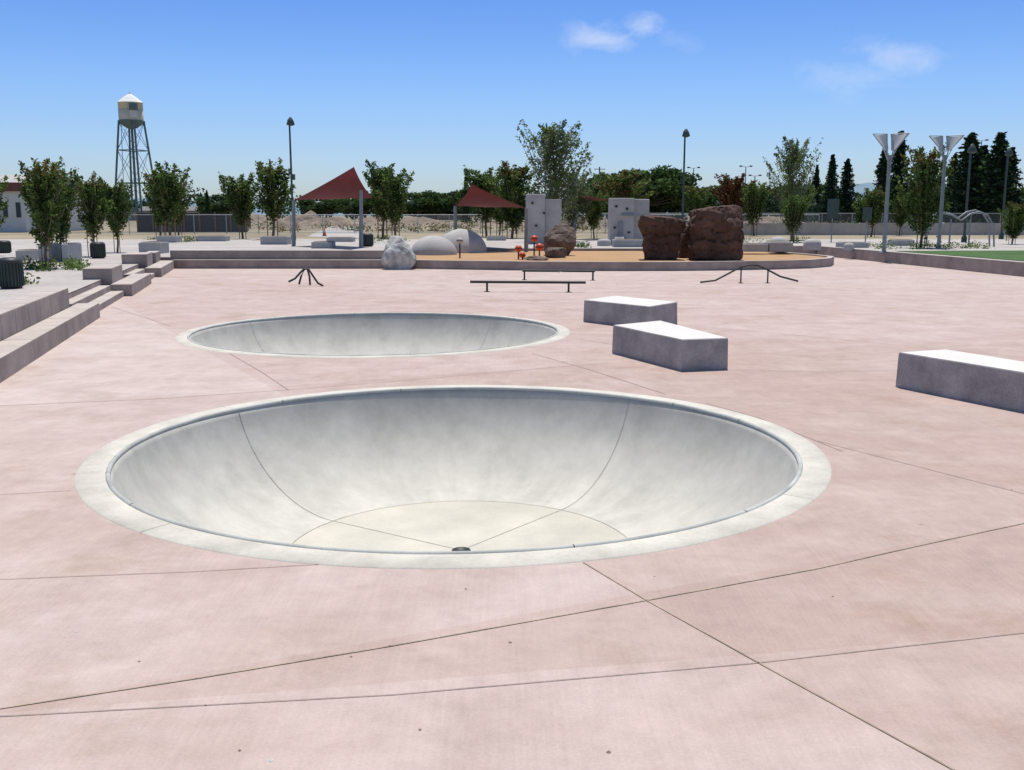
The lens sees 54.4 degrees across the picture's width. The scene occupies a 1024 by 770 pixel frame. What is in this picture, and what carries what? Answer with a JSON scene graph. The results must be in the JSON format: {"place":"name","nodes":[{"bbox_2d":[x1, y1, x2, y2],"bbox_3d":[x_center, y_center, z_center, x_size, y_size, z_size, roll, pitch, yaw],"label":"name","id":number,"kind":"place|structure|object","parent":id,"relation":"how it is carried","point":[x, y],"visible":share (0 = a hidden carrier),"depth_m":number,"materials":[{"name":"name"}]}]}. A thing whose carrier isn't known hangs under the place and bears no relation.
{"place":"outdoors","nodes":[
{"label":"outdoors","id":0,"kind":"place"},
{"bbox_2d":[0,175,84,231],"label":"warehouse building","id":1,"kind":"structure","parent":0,"point":[17,219],"depth_m":104.19,"materials":[{"name":"white paint"}]},
{"bbox_2d":[307,227,358,237],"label":"dirt road","id":2,"kind":"structure","parent":0,"point":[337,229],"depth_m":96.72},
{"bbox_2d":[129,183,876,215],"bbox_3d":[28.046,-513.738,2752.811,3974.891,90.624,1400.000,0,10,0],"label":"hills","id":3,"kind":"structure","parent":0,"point":[858,188],"depth_m":2620.87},
{"bbox_2d":[0,257,1023,769],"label":"skatepark plaza","id":4,"kind":"structure","parent":0,"point":[954,701],"depth_m":5.92,"materials":[{"name":"pink concrete"}]},
{"bbox_2d":[0,288,99,382],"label":"stepped seat wall","id":5,"kind":"structure","parent":4,"relation":"on","point":[35,325],"depth_m":16.89,"materials":[{"name":"concrete"}]},
{"bbox_2d":[69,269,154,310],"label":"terrace steps","id":6,"kind":"structure","parent":4,"relation":"on","point":[104,296],"depth_m":25.10,"materials":[{"name":"concrete"}]},
{"bbox_2d":[82,264,151,295],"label":"stepped seat wall","id":7,"kind":"structure","parent":4,"relation":"on","point":[115,280],"depth_m":27.72,"materials":[{"name":"concrete"}]},
{"bbox_2d":[121,251,173,276],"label":"stepped seat wall","id":8,"kind":"structure","parent":4,"relation":"on","point":[150,262],"depth_m":36.60,"materials":[{"name":"concrete"}]},
{"bbox_2d":[170,250,382,259],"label":"retaining wall","id":9,"kind":"structure","parent":4,"relation":"on","point":[276,254],"depth_m":41.95,"materials":[{"name":"concrete"}]},
{"bbox_2d":[172,259,384,268],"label":"retaining wall","id":10,"kind":"structure","parent":4,"relation":"on","point":[277,263],"depth_m":41.53,"materials":[{"name":"concrete"}]},
{"bbox_2d":[175,312,569,357],"bbox_3d":[-2.585,-0.519,19.239,7.392,1.103,7.392,0,10,0],"label":"skate bowl","id":11,"kind":"object","parent":4,"relation":"on","point":[382,335],"visible":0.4,"depth_m":21.80,"materials":[{"name":"concrete"}]},
{"bbox_2d":[381,235,416,269],"bbox_3d":[-4.660,-5.444,41.028,1.415,1.436,1.062,0,10,0],"label":"white boulder","id":12,"kind":"object","parent":4,"relation":"on","point":[398,253],"visible":0.95,"depth_m":40.69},
{"bbox_2d":[74,385,831,568],"bbox_3d":[-0.502,1.100,9.748,6.873,1.103,6.873,0,10,0],"label":"skate bowl","id":13,"kind":"object","parent":4,"relation":"on","point":[455,477],"visible":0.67,"depth_m":11.06,"materials":[{"name":"concrete"}]},
{"bbox_2d":[0,279,1023,769],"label":"pavement joints","id":14,"kind":"object","parent":4,"relation":"on","point":[538,619],"visible":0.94,"depth_m":5.13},
{"bbox_2d":[470,280,585,291],"bbox_3d":[0.456,-2.864,28.906,3.363,0.325,0.179,1,10,5],"label":"grind rail","id":15,"kind":"object","parent":4,"relation":"on","point":[539,282],"visible":1,"depth_m":28.85,"materials":[{"name":"metal"}]},
{"bbox_2d":[412,252,833,270],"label":"playground edge wall","id":16,"kind":"structure","parent":4,"relation":"on","point":[827,261],"depth_m":40.24,"materials":[{"name":"concrete"}]},
{"bbox_2d":[454,184,527,251],"bbox_3d":[-1.789,-8.991,53.814,3.381,3.434,5.598,-5,11,-26],"label":"shade sail","id":17,"kind":"object","parent":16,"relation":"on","point":[474,196],"visible":0.96,"depth_m":52.42,"materials":[{"name":"red fabric"}]},
{"bbox_2d":[545,247,566,257],"bbox_3d":[1.981,-5.949,44.874,1.016,0.523,0.905,0,10,0],"label":"boulder","id":18,"kind":"object","parent":16,"relation":"on","point":[555,252],"visible":0.91,"depth_m":44.56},
{"bbox_2d":[543,224,576,255],"bbox_3d":[2.272,-6.895,47.391,1.574,1.541,1.333,0,10,0],"label":"boulder","id":19,"kind":"object","parent":16,"relation":"on","point":[561,235],"visible":0.77,"depth_m":46.95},
{"bbox_2d":[638,215,685,259],"bbox_3d":[6.425,-6.354,42.998,2.042,1.947,1.508,0,10,0],"label":"climbing rock","id":20,"kind":"object","parent":16,"relation":"on","point":[661,236],"visible":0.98,"depth_m":42.48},
{"bbox_2d":[678,225,687,257],"bbox_3d":[7.827,-6.436,44.767,0.802,1.509,0.906,0,10,0],"label":"climbing rock","id":21,"kind":"object","parent":16,"relation":"on","point":[682,252],"visible":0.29,"depth_m":44.44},
{"bbox_2d":[686,205,744,260],"bbox_3d":[8.712,-6.483,42.475,2.429,2.382,1.846,0,10,0],"label":"climbing rock","id":22,"kind":"object","parent":16,"relation":"on","point":[715,233],"visible":0.95,"depth_m":41.73,"materials":[{"name":"stone"}]},
{"bbox_2d":[583,296,676,325],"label":"concrete block","id":23,"kind":"structure","parent":4,"relation":"on","point":[614,310],"depth_m":20.11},
{"bbox_2d":[612,321,727,370],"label":"concrete block","id":24,"kind":"structure","parent":4,"relation":"on","point":[671,345],"depth_m":14.66,"materials":[{"name":"concrete"}]},
{"bbox_2d":[700,264,797,282],"bbox_3d":[7.794,-3.658,32.666,3.227,0.627,0.180,0,10,0],"label":"rainbow rail","id":25,"kind":"object","parent":4,"relation":"on","point":[768,271],"visible":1,"depth_m":32.65,"materials":[{"name":"metal"}]},
{"bbox_2d":[817,246,1023,276],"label":"retaining wall","id":26,"kind":"structure","parent":4,"relation":"on","point":[1004,267],"depth_m":42.38,"materials":[{"name":"concrete"}]},
{"bbox_2d":[873,133,909,252],"bbox_3d":[17.528,-8.937,46.506,1.604,5.500,0.488,2,10,11],"label":"wind sculpture","id":27,"kind":"object","parent":26,"relation":"on","point":[896,141],"visible":1,"depth_m":46.26,"materials":[{"name":"grey metal"}]},
{"bbox_2d":[895,349,1023,411],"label":"concrete block","id":28,"kind":"structure","parent":4,"relation":"on","point":[997,382],"depth_m":12.03,"materials":[{"name":"concrete"}]},
{"bbox_2d":[0,239,1023,302],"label":"terrace paving","id":29,"kind":"structure","parent":0,"point":[69,279],"depth_m":55.00,"materials":[{"name":"concrete"}]},
{"bbox_2d":[0,175,9,229],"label":"young tree","id":30,"kind":"object","parent":29,"relation":"on","point":[3,186],"visible":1,"depth_m":43.73,"materials":[{"name":"green plant"}]},
{"bbox_2d":[0,257,24,288],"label":"trash can","id":31,"kind":"object","parent":29,"relation":"on","point":[11,272],"visible":1,"depth_m":24.03,"materials":[{"name":"metal"}]},
{"bbox_2d":[15,249,38,260],"bbox_3d":[-19.180,-5.162,39.452,0.383,0.431,1.200,0,10,0],"label":"concrete bench","id":32,"kind":"object","parent":29,"relation":"on","point":[31,253],"visible":0.83,"depth_m":39.10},
{"bbox_2d":[14,156,75,266],"bbox_3d":[-15.490,-5.766,33.380,1.777,3.708,1.827,-2,10,-11],"label":"young tree","id":33,"kind":"object","parent":29,"relation":"on","point":[41,187],"visible":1,"depth_m":33.02,"materials":[{"name":"green plant"}]},
{"bbox_2d":[38,243,61,261],"bbox_3d":[-17.766,-5.106,38.349,0.397,0.690,1.200,0,10,0],"label":"concrete planter","id":34,"kind":"object","parent":29,"relation":"on","point":[55,250],"visible":0.48,"depth_m":38.15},
{"bbox_2d":[30,166,82,254],"bbox_3d":[-17.535,-6.591,38.466,1.772,3.624,1.741,5,11,29],"label":"young tree","id":35,"kind":"object","parent":29,"relation":"on","point":[63,234],"visible":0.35,"depth_m":38.55,"materials":[{"name":"green plant"}]},
{"bbox_2d":[61,242,81,260],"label":"concrete block","id":36,"kind":"structure","parent":29,"relation":"on","point":[74,250],"depth_m":38.11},
{"bbox_2d":[74,171,113,255],"bbox_3d":[-18.131,-7.372,42.895,1.613,3.676,1.606,4,11,24],"label":"young tree","id":37,"kind":"object","parent":29,"relation":"on","point":[92,217],"visible":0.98,"depth_m":42.72,"materials":[{"name":"green plant"}]},
{"bbox_2d":[89,242,105,258],"bbox_3d":[-17.141,-5.585,41.199,0.617,0.676,0.617,0,10,0],"label":"trash can","id":38,"kind":"object","parent":29,"relation":"on","point":[97,250],"visible":0.99,"depth_m":40.97,"materials":[{"name":"metal"}]},
{"bbox_2d":[97,176,132,251],"bbox_3d":[-18.837,-8.140,47.499,1.792,3.646,1.543,5,11,25],"label":"young tree","id":39,"kind":"object","parent":29,"relation":"on","point":[116,219],"visible":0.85,"depth_m":47.25,"materials":[{"name":"green plant"}]},
{"bbox_2d":[138,241,168,253],"bbox_3d":[-16.793,-6.452,46.700,0.999,0.536,1.200,0,10,0],"label":"concrete bench","id":40,"kind":"object","parent":29,"relation":"on","point":[160,246],"visible":0.92,"depth_m":46.13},
{"bbox_2d":[143,161,189,234],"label":"young tree","id":41,"kind":"object","parent":29,"relation":"on","point":[169,205],"visible":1,"depth_m":69.03,"materials":[{"name":"green plant"}]},
{"bbox_2d":[248,157,296,235],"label":"young tree","id":42,"kind":"object","parent":29,"relation":"on","point":[272,206],"visible":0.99,"depth_m":72.63,"materials":[{"name":"green plant"}]},
{"bbox_2d":[260,236,291,244],"bbox_3d":[-14.476,-8.885,61.077,1.628,0.498,1.200,0,10,0],"label":"concrete bench","id":43,"kind":"object","parent":29,"relation":"on","point":[275,240],"visible":1,"depth_m":60.51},
{"bbox_2d":[286,117,294,239],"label":"street lamp","id":44,"kind":"object","parent":29,"relation":"on","point":[290,121],"visible":0.77,"depth_m":70.86,"materials":[{"name":"black metal"}]},
{"bbox_2d":[292,167,371,247],"bbox_3d":[-9.892,-9.891,55.879,3.053,4.237,8.346,-7,12,-36],"label":"shade sail","id":45,"kind":"object","parent":29,"relation":"on","point":[347,184],"visible":0.94,"depth_m":55.07,"materials":[{"name":"red fabric"}]},
{"bbox_2d":[526,194,561,243],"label":"concrete climbing wall","id":46,"kind":"structure","parent":29,"relation":"on","point":[544,216],"depth_m":61.43,"materials":[{"name":"concrete"}]},
{"bbox_2d":[515,119,593,222],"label":"birch tree","id":47,"kind":"object","parent":29,"relation":"on","point":[549,138],"visible":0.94,"depth_m":66.08,"materials":[{"name":"green plant"}]},
{"bbox_2d":[612,239,642,246],"bbox_3d":[6.510,-8.005,56.138,1.641,0.423,1.200,0,10,0],"label":"concrete planter","id":48,"kind":"object","parent":29,"relation":"on","point":[627,242],"visible":0.88,"depth_m":55.56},
{"bbox_2d":[608,198,649,244],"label":"concrete climbing wall","id":49,"kind":"structure","parent":29,"relation":"on","point":[624,214],"depth_m":59.14,"materials":[{"name":"grey concrete"}]},
{"bbox_2d":[742,243,767,251],"bbox_3d":[11.934,-6.810,49.186,1.149,0.405,1.200,0,10,0],"label":"concrete planter","id":50,"kind":"object","parent":29,"relation":"on","point":[754,247],"visible":0.8,"depth_m":48.60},
{"bbox_2d":[764,241,792,251],"bbox_3d":[13.146,-6.841,49.180,1.149,0.468,1.200,0,10,0],"label":"concrete planter","id":51,"kind":"object","parent":29,"relation":"on","point":[779,246],"visible":0.95,"depth_m":48.60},
{"bbox_2d":[763,134,821,239],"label":"birch tree","id":52,"kind":"object","parent":29,"relation":"on","point":[792,161],"visible":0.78,"depth_m":70.75,"materials":[{"name":"green plant"}]},
{"bbox_2d":[781,194,812,242],"bbox_3d":[18.402,-10.791,64.450,2.111,3.166,2.074,1,10,6],"label":"young tree","id":53,"kind":"object","parent":29,"relation":"on","point":[795,209],"visible":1,"depth_m":64.29,"materials":[{"name":"green plant"}]},
{"bbox_2d":[827,199,839,241],"bbox_3d":[20.947,-10.744,65.098,0.750,2.811,0.125,0,10,0],"label":"sign board","id":54,"kind":"object","parent":29,"relation":"on","point":[832,208],"visible":1,"depth_m":64.92,"materials":[{"name":"grey metal"}]},
{"bbox_2d":[893,142,954,246],"bbox_3d":[22.384,-10.242,54.063,3.174,5.580,2.939,-4,10,-22],"label":"leafy tree","id":55,"kind":"object","parent":29,"relation":"on","point":[924,171],"visible":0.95,"depth_m":53.63,"materials":[{"name":"green plant"}]},
{"bbox_2d":[929,135,964,248],"bbox_3d":[22.432,-10.026,51.900,1.705,5.834,0.489,2,10,10],"label":"wind sculpture","id":56,"kind":"object","parent":29,"relation":"on","point":[952,141],"visible":0.93,"depth_m":51.63,"materials":[{"name":"grey metal"}]},
{"bbox_2d":[925,209,994,246],"bbox_3d":[25.674,-8.905,57.116,4.282,2.319,1.300,0,10,0],"label":"wave arbor","id":57,"kind":"object","parent":29,"relation":"on","point":[956,217],"visible":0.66,"depth_m":56.53,"materials":[{"name":"grey metal"}]},
{"bbox_2d":[961,143,976,241],"bbox_3d":[29.743,-12.480,64.825,0.600,6.324,0.600,0,10,0],"label":"street lamp","id":58,"kind":"object","parent":29,"relation":"on","point":[971,150],"visible":0.98,"depth_m":64.72,"materials":[{"name":"black metal"}]},
{"bbox_2d":[998,201,1023,243],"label":"leafy tree","id":59,"kind":"object","parent":29,"relation":"on","point":[1014,229],"visible":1,"depth_m":60.55,"materials":[{"name":"green plant"}]},
{"bbox_2d":[0,216,1023,298],"bbox_3d":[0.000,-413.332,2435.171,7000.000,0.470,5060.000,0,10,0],"label":"ground","id":60,"kind":"structure","parent":0,"point":[599,234],"depth_m":88.49,"materials":[{"name":"concrete"}]},
{"bbox_2d":[115,92,152,219],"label":"water tower","id":61,"kind":"structure","parent":60,"relation":"on","point":[130,112],"depth_m":253.07,"materials":[{"name":"metal"}]},
{"bbox_2d":[141,172,177,235],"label":"young tree","id":62,"kind":"object","parent":60,"relation":"on","point":[151,184],"visible":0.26,"depth_m":74.95,"materials":[{"name":"green plant"}]},
{"bbox_2d":[172,179,192,234],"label":"young tree","id":63,"kind":"object","parent":60,"relation":"on","point":[183,213],"visible":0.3,"depth_m":84.72,"materials":[{"name":"green plant"}]},
{"bbox_2d":[136,212,247,231],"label":"metal fence","id":64,"kind":"object","parent":60,"relation":"on","point":[205,223],"visible":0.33,"depth_m":104.14,"materials":[{"name":"metal"}]},
{"bbox_2d":[194,193,257,212],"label":"broadleaf tree","id":65,"kind":"object","parent":60,"relation":"on","point":[220,206],"visible":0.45,"depth_m":300.36,"materials":[{"name":"green plant"}]},
{"bbox_2d":[217,171,258,238],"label":"young tree","id":66,"kind":"object","parent":60,"relation":"on","point":[239,198],"visible":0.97,"depth_m":74.82,"materials":[{"name":"green plant"}]},
{"bbox_2d":[297,199,344,217],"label":"broadleaf tree","id":67,"kind":"object","parent":60,"relation":"on","point":[325,206],"visible":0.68,"depth_m":321.47,"materials":[{"name":"green plant"}]},
{"bbox_2d":[296,217,374,226],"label":"dirt mound","id":68,"kind":"object","parent":60,"relation":"on","point":[317,221],"visible":0.82,"depth_m":158.22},
{"bbox_2d":[334,192,375,217],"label":"broadleaf tree","id":69,"kind":"object","parent":60,"relation":"on","point":[351,206],"visible":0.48,"depth_m":302.77,"materials":[{"name":"green plant"}]},
{"bbox_2d":[362,159,402,237],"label":"young tree","id":70,"kind":"object","parent":60,"relation":"on","point":[374,181],"visible":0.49,"depth_m":79.09,"materials":[{"name":"green plant"}]},
{"bbox_2d":[356,216,427,224],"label":"dirt mound","id":71,"kind":"object","parent":60,"relation":"on","point":[370,220],"visible":0.37,"depth_m":179.85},
{"bbox_2d":[375,166,414,235],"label":"young tree","id":72,"kind":"object","parent":60,"relation":"on","point":[395,207],"visible":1,"depth_m":74.87,"materials":[{"name":"green plant"}]},
{"bbox_2d":[30,214,819,233],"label":"chain link fence","id":73,"kind":"object","parent":60,"relation":"on","point":[194,232],"visible":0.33,"depth_m":97.06,"materials":[{"name":"metal"}]},
{"bbox_2d":[403,190,448,216],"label":"broadleaf tree","id":74,"kind":"object","parent":60,"relation":"on","point":[416,204],"visible":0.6,"depth_m":290.27,"materials":[{"name":"green plant"}]},
{"bbox_2d":[422,189,473,220],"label":"broadleaf tree","id":75,"kind":"object","parent":60,"relation":"on","point":[451,199],"visible":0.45,"depth_m":290.70,"materials":[{"name":"green plant"}]},
{"bbox_2d":[463,165,501,236],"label":"young tree","id":76,"kind":"object","parent":60,"relation":"on","point":[480,181],"visible":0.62,"depth_m":81.69,"materials":[{"name":"green plant"}]},
{"bbox_2d":[133,187,862,219],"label":"distant tree row","id":77,"kind":"object","parent":60,"relation":"on","point":[288,203],"visible":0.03,"depth_m":406.80,"materials":[{"name":"green plant"}]},
{"bbox_2d":[22,234,989,283],"bbox_3d":[0.573,-7.001,50.221,54.187,0.555,51.478,0,10,0],"label":"shrub bed","id":78,"kind":"object","parent":60,"relation":"on","point":[71,263],"visible":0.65,"depth_m":51.43,"materials":[{"name":"green plant"}]},
{"bbox_2d":[486,160,534,237],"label":"young tree","id":79,"kind":"object","parent":60,"relation":"on","point":[513,188],"visible":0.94,"depth_m":77.29,"materials":[{"name":"green plant"}]},
{"bbox_2d":[248,219,891,231],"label":"dry weeds","id":80,"kind":"object","parent":60,"relation":"on","point":[443,226],"visible":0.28,"depth_m":121.60,"materials":[{"name":"beige plant"}]},
{"bbox_2d":[545,171,600,233],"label":"birch tree","id":81,"kind":"object","parent":60,"relation":"on","point":[581,208],"visible":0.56,"depth_m":73.28,"materials":[{"name":"green plant"}]},
{"bbox_2d":[582,189,608,237],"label":"young tree","id":82,"kind":"object","parent":60,"relation":"on","point":[594,219],"visible":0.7,"depth_m":77.84,"materials":[{"name":"green plant"}]},
{"bbox_2d":[591,169,653,204],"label":"autumn tree","id":83,"kind":"object","parent":60,"relation":"on","point":[622,182],"visible":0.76,"depth_m":98.78,"materials":[{"name":"green plant"}]},
{"bbox_2d":[588,164,706,212],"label":"broadleaf tree","id":84,"kind":"object","parent":60,"relation":"on","point":[667,185],"visible":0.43,"depth_m":192.35,"materials":[{"name":"green plant"}]},
{"bbox_2d":[650,172,702,215],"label":"broadleaf tree","id":85,"kind":"object","parent":60,"relation":"on","point":[691,179],"visible":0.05,"depth_m":204.88,"materials":[{"name":"green plant"}]},
{"bbox_2d":[681,129,689,219],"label":"street lamp","id":86,"kind":"object","parent":60,"relation":"on","point":[685,134],"visible":0.71,"depth_m":73.11,"materials":[{"name":"black metal"}]},
{"bbox_2d":[684,185,713,215],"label":"young tree","id":87,"kind":"object","parent":60,"relation":"on","point":[697,199],"visible":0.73,"depth_m":86.30,"materials":[{"name":"green plant"}]},
{"bbox_2d":[712,173,757,207],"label":"plum tree","id":88,"kind":"object","parent":60,"relation":"on","point":[735,196],"visible":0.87,"depth_m":107.37,"materials":[{"name":"brown plant"}]},
{"bbox_2d":[740,180,773,235],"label":"young tree","id":89,"kind":"object","parent":60,"relation":"on","point":[752,198],"visible":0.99,"depth_m":86.18,"materials":[{"name":"green plant"}]},
{"bbox_2d":[664,188,932,222],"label":"distant tree row","id":90,"kind":"object","parent":60,"relation":"on","point":[813,207],"visible":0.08,"depth_m":215.82,"materials":[{"name":"green plant"}]},
{"bbox_2d":[808,164,822,222],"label":"conifer tree","id":91,"kind":"object","parent":60,"relation":"on","point":[816,183],"visible":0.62,"depth_m":226.29,"materials":[{"name":"green plant"}]},
{"bbox_2d":[815,154,844,222],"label":"conifer tree","id":92,"kind":"object","parent":60,"relation":"on","point":[831,188],"visible":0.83,"depth_m":204.50,"materials":[{"name":"green plant"}]},
{"bbox_2d":[837,158,857,222],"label":"conifer tree","id":93,"kind":"object","parent":60,"relation":"on","point":[847,199],"visible":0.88,"depth_m":208.79,"materials":[{"name":"green plant"}]},
{"bbox_2d":[851,195,869,222],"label":"young tree","id":94,"kind":"object","parent":60,"relation":"on","point":[858,213],"visible":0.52,"depth_m":90.87,"materials":[{"name":"green plant"}]},
{"bbox_2d":[859,185,890,236],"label":"young tree","id":95,"kind":"object","parent":60,"relation":"on","point":[875,199],"visible":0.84,"depth_m":81.89,"materials":[{"name":"green plant"}]},
{"bbox_2d":[741,223,1023,234],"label":"concrete barrier","id":96,"kind":"object","parent":60,"relation":"on","point":[837,228],"visible":0.56,"depth_m":89.23,"materials":[{"name":"concrete"}]},
{"bbox_2d":[872,150,895,222],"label":"conifer tree","id":97,"kind":"object","parent":60,"relation":"on","point":[880,171],"visible":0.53,"depth_m":161.17,"materials":[{"name":"green plant"}]},
{"bbox_2d":[888,130,914,222],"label":"conifer tree","id":98,"kind":"object","parent":60,"relation":"on","point":[897,167],"visible":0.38,"depth_m":167.17,"materials":[{"name":"green plant"}]},
{"bbox_2d":[889,194,913,235],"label":"young tree","id":99,"kind":"object","parent":60,"relation":"on","point":[900,216],"visible":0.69,"depth_m":86.54,"materials":[{"name":"green plant"}]},
{"bbox_2d":[934,153,960,222],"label":"conifer tree","id":100,"kind":"object","parent":60,"relation":"on","point":[954,165],"visible":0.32,"depth_m":172.01,"materials":[{"name":"green plant"}]},
{"bbox_2d":[933,132,987,222],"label":"conifer tree","id":101,"kind":"object","parent":60,"relation":"on","point":[959,194],"visible":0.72,"depth_m":141.47,"materials":[{"name":"green plant"}]},
{"bbox_2d":[958,132,1022,222],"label":"conifer tree","id":102,"kind":"object","parent":60,"relation":"on","point":[994,162],"visible":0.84,"depth_m":137.28,"materials":[{"name":"green plant"}]},
{"bbox_2d":[998,148,1012,238],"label":"street lamp","id":103,"kind":"object","parent":60,"relation":"on","point":[1009,152],"visible":0.94,"depth_m":73.29,"materials":[{"name":"black metal"}]},
{"bbox_2d":[1001,147,1023,205],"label":"conifer tree","id":104,"kind":"object","parent":60,"relation":"on","point":[1014,166],"visible":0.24,"depth_m":149.91,"materials":[{"name":"green plant"}]},
{"bbox_2d":[416,251,825,261],"bbox_3d":[4.840,-6.053,46.739,19.141,0.001,13.926,0,10,0],"label":"playground surface","id":105,"kind":"object","parent":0,"point":[616,256],"visible":0.53,"depth_m":46.25,"materials":[{"name":"sand"}]},
{"bbox_2d":[411,235,456,254],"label":"concrete dome","id":106,"kind":"structure","parent":105,"relation":"on","point":[433,245],"depth_m":47.81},
{"bbox_2d":[443,229,486,252],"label":"concrete dome","id":107,"kind":"structure","parent":105,"relation":"on","point":[473,242],"depth_m":50.52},
{"bbox_2d":[903,250,1023,260],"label":"lawn","id":108,"kind":"structure","parent":0,"point":[1011,254],"depth_m":45.86,"materials":[{"name":"green plant"}]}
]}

